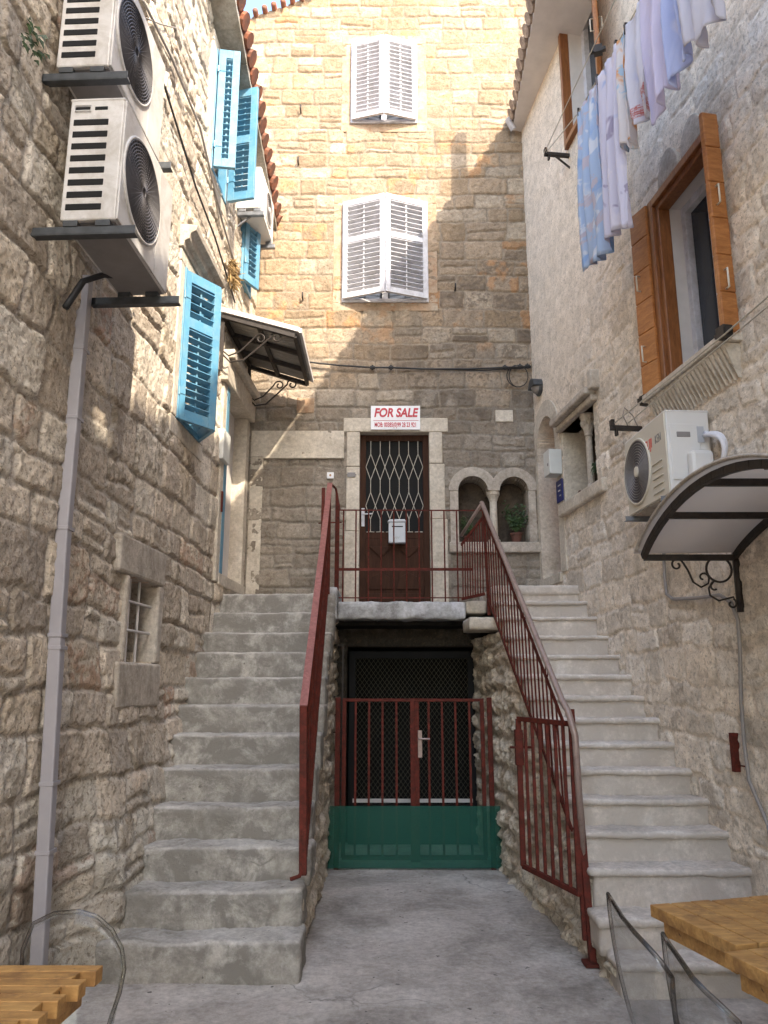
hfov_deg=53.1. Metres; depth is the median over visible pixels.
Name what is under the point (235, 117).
window
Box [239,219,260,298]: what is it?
window
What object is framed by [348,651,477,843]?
lattice door
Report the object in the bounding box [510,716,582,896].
gate
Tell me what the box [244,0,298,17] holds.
sky
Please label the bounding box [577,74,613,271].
laundry
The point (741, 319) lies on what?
washing line
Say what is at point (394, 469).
door
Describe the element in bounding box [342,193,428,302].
window
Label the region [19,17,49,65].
weeds
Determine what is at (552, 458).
meter box
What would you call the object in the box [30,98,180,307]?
air conditioner
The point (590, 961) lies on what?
railing
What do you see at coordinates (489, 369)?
electric cable
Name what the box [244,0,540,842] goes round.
stone house
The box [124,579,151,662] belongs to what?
window bars
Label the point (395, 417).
for sale sign
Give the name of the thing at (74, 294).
hose
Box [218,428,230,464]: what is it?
meter box
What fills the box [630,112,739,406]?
window
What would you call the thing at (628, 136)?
laundry
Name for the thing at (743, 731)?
conduit pipe
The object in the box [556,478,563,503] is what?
house plate
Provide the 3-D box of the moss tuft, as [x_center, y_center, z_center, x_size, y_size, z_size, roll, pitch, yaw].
[2.142,-0.447,7.767,0.092,0.157,0.144,0,-12,0]
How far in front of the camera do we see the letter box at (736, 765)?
5.10 m
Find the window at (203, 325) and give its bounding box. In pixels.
[175,267,221,442]
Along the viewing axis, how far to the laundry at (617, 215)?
6.03 m
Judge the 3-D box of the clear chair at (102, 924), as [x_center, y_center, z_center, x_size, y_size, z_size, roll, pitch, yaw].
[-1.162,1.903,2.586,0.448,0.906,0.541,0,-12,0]
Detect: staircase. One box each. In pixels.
[95,593,339,985]
[463,585,755,999]
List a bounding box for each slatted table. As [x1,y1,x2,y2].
[0,965,102,1023]
[650,895,767,974]
[724,947,767,1003]
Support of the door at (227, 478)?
in the stone house at (158, 558)
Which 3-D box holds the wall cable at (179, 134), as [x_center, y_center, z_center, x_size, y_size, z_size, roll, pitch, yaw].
[-1.778,-3.072,7.200,0.020,0.662,3.372,-1,-13,3]
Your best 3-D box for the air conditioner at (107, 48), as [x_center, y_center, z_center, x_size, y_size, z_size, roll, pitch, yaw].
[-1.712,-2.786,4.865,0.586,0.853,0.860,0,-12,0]
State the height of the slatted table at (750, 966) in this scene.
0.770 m
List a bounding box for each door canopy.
[219,307,313,405]
[634,453,767,611]
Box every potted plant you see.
[459,514,478,541]
[502,500,527,541]
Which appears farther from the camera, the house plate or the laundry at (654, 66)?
the house plate
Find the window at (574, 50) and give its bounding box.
[558,0,605,149]
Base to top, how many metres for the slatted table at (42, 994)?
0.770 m
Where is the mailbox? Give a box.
[388,519,405,543]
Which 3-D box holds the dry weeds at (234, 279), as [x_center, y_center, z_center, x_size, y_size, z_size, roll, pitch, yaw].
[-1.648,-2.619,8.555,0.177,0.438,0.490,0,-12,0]
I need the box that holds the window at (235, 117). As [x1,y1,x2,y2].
[211,48,258,204]
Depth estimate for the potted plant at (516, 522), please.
9.44 m
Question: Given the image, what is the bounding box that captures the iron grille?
[333,644,343,788]
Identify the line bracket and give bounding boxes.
[543,147,569,168]
[609,407,641,435]
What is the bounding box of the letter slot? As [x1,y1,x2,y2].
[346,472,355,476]
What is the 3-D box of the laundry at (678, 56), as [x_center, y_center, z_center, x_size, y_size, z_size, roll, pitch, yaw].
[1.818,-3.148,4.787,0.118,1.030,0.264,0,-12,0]
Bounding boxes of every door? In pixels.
[219,386,234,576]
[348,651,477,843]
[359,435,430,601]
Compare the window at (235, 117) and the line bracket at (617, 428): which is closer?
the line bracket at (617, 428)
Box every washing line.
[544,0,614,152]
[546,10,635,152]
[614,296,767,422]
[626,305,767,424]
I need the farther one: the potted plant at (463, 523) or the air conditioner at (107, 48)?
the potted plant at (463, 523)
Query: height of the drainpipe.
4.111 m
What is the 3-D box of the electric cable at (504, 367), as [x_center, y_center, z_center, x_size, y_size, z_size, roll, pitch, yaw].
[0.393,-1.871,9.777,2.955,0.128,0.044,0,-12,0]
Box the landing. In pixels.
[330,587,485,628]
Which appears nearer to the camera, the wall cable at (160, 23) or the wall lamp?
the wall cable at (160, 23)
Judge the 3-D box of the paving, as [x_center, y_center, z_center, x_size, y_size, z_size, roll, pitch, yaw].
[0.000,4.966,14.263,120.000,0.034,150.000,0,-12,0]
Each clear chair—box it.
[20,909,126,1023]
[606,892,678,1023]
[660,931,741,1023]
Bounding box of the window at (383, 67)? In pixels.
[351,34,417,123]
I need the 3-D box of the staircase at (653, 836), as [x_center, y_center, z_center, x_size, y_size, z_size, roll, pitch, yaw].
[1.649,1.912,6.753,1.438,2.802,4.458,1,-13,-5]
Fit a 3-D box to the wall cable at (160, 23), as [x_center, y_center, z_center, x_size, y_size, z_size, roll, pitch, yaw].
[-1.826,-4.017,6.313,0.012,0.556,0.653,-1,-13,3]
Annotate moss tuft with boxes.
[591,461,596,475]
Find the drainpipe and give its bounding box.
[29,275,92,964]
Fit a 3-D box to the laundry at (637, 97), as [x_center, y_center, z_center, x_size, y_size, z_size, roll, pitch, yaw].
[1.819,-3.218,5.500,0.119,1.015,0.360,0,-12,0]
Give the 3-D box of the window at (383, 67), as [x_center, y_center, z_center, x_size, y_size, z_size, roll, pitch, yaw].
[0.001,-5.988,10.731,0.924,1.308,0.378,0,-13,0]
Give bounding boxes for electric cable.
[310,361,530,369]
[457,367,530,370]
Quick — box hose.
[62,272,111,309]
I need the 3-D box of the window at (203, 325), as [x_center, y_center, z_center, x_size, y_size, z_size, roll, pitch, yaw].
[-1.786,-1.443,7.152,0.488,1.441,0.735,0,-13,0]
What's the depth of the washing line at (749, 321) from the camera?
5.08 m
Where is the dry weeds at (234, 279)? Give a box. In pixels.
[227,259,244,300]
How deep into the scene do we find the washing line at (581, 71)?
6.94 m
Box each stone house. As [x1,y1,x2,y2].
[0,0,282,964]
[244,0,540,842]
[505,0,767,895]
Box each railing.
[290,482,341,880]
[338,509,481,601]
[460,501,599,967]
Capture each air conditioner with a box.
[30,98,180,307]
[42,0,172,172]
[237,167,274,249]
[624,410,727,521]
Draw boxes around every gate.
[333,697,496,869]
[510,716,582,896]
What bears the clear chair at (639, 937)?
on the paving
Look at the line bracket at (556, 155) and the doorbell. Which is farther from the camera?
the doorbell
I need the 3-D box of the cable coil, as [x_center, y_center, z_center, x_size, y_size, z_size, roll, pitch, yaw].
[1.696,-1.728,9.755,0.278,0.309,0.050,0,-12,0]
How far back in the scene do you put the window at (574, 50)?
8.80 m
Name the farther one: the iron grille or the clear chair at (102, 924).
the iron grille
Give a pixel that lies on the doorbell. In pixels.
(330, 475)
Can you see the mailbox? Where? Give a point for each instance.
(399, 528)
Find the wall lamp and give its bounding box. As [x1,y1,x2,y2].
[528,379,542,395]
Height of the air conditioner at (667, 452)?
0.670 m
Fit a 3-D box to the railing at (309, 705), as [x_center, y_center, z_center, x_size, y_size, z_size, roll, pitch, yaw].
[-0.621,1.060,6.982,0.274,3.479,3.337,0,-12,0]
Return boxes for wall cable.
[142,0,245,300]
[145,17,176,28]
[164,83,235,302]
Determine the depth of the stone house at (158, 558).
5.18 m
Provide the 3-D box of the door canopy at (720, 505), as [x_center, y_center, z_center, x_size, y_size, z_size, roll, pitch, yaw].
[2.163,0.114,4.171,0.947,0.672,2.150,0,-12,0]
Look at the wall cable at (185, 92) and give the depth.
7.36 m
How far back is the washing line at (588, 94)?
7.05 m
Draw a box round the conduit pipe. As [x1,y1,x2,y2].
[662,553,767,834]
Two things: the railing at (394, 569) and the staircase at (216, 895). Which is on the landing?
the railing at (394, 569)
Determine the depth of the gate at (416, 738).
7.59 m
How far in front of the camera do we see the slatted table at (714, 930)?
3.25 m
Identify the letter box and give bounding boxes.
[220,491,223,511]
[728,733,744,771]
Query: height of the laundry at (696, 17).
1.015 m
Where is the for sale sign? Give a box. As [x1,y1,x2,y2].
[371,406,419,429]
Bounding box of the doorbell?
[327,472,333,478]
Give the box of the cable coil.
[506,365,527,386]
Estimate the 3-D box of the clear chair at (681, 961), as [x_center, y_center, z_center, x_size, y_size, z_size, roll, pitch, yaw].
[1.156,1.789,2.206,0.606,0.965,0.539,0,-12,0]
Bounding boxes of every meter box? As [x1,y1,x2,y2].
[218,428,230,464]
[543,449,562,477]
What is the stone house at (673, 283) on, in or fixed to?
on the paving
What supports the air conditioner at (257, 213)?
attached to the stone house at (158, 558)
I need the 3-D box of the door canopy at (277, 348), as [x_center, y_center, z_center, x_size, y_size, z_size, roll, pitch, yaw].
[-1.321,-1.699,8.846,0.892,0.704,1.428,0,-12,0]
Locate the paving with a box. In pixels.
[61,843,767,1023]
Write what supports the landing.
on the staircase at (216, 895)
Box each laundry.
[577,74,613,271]
[595,40,633,246]
[614,24,638,152]
[624,0,649,124]
[639,0,680,125]
[660,0,692,89]
[677,0,726,48]
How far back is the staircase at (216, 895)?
5.59 m

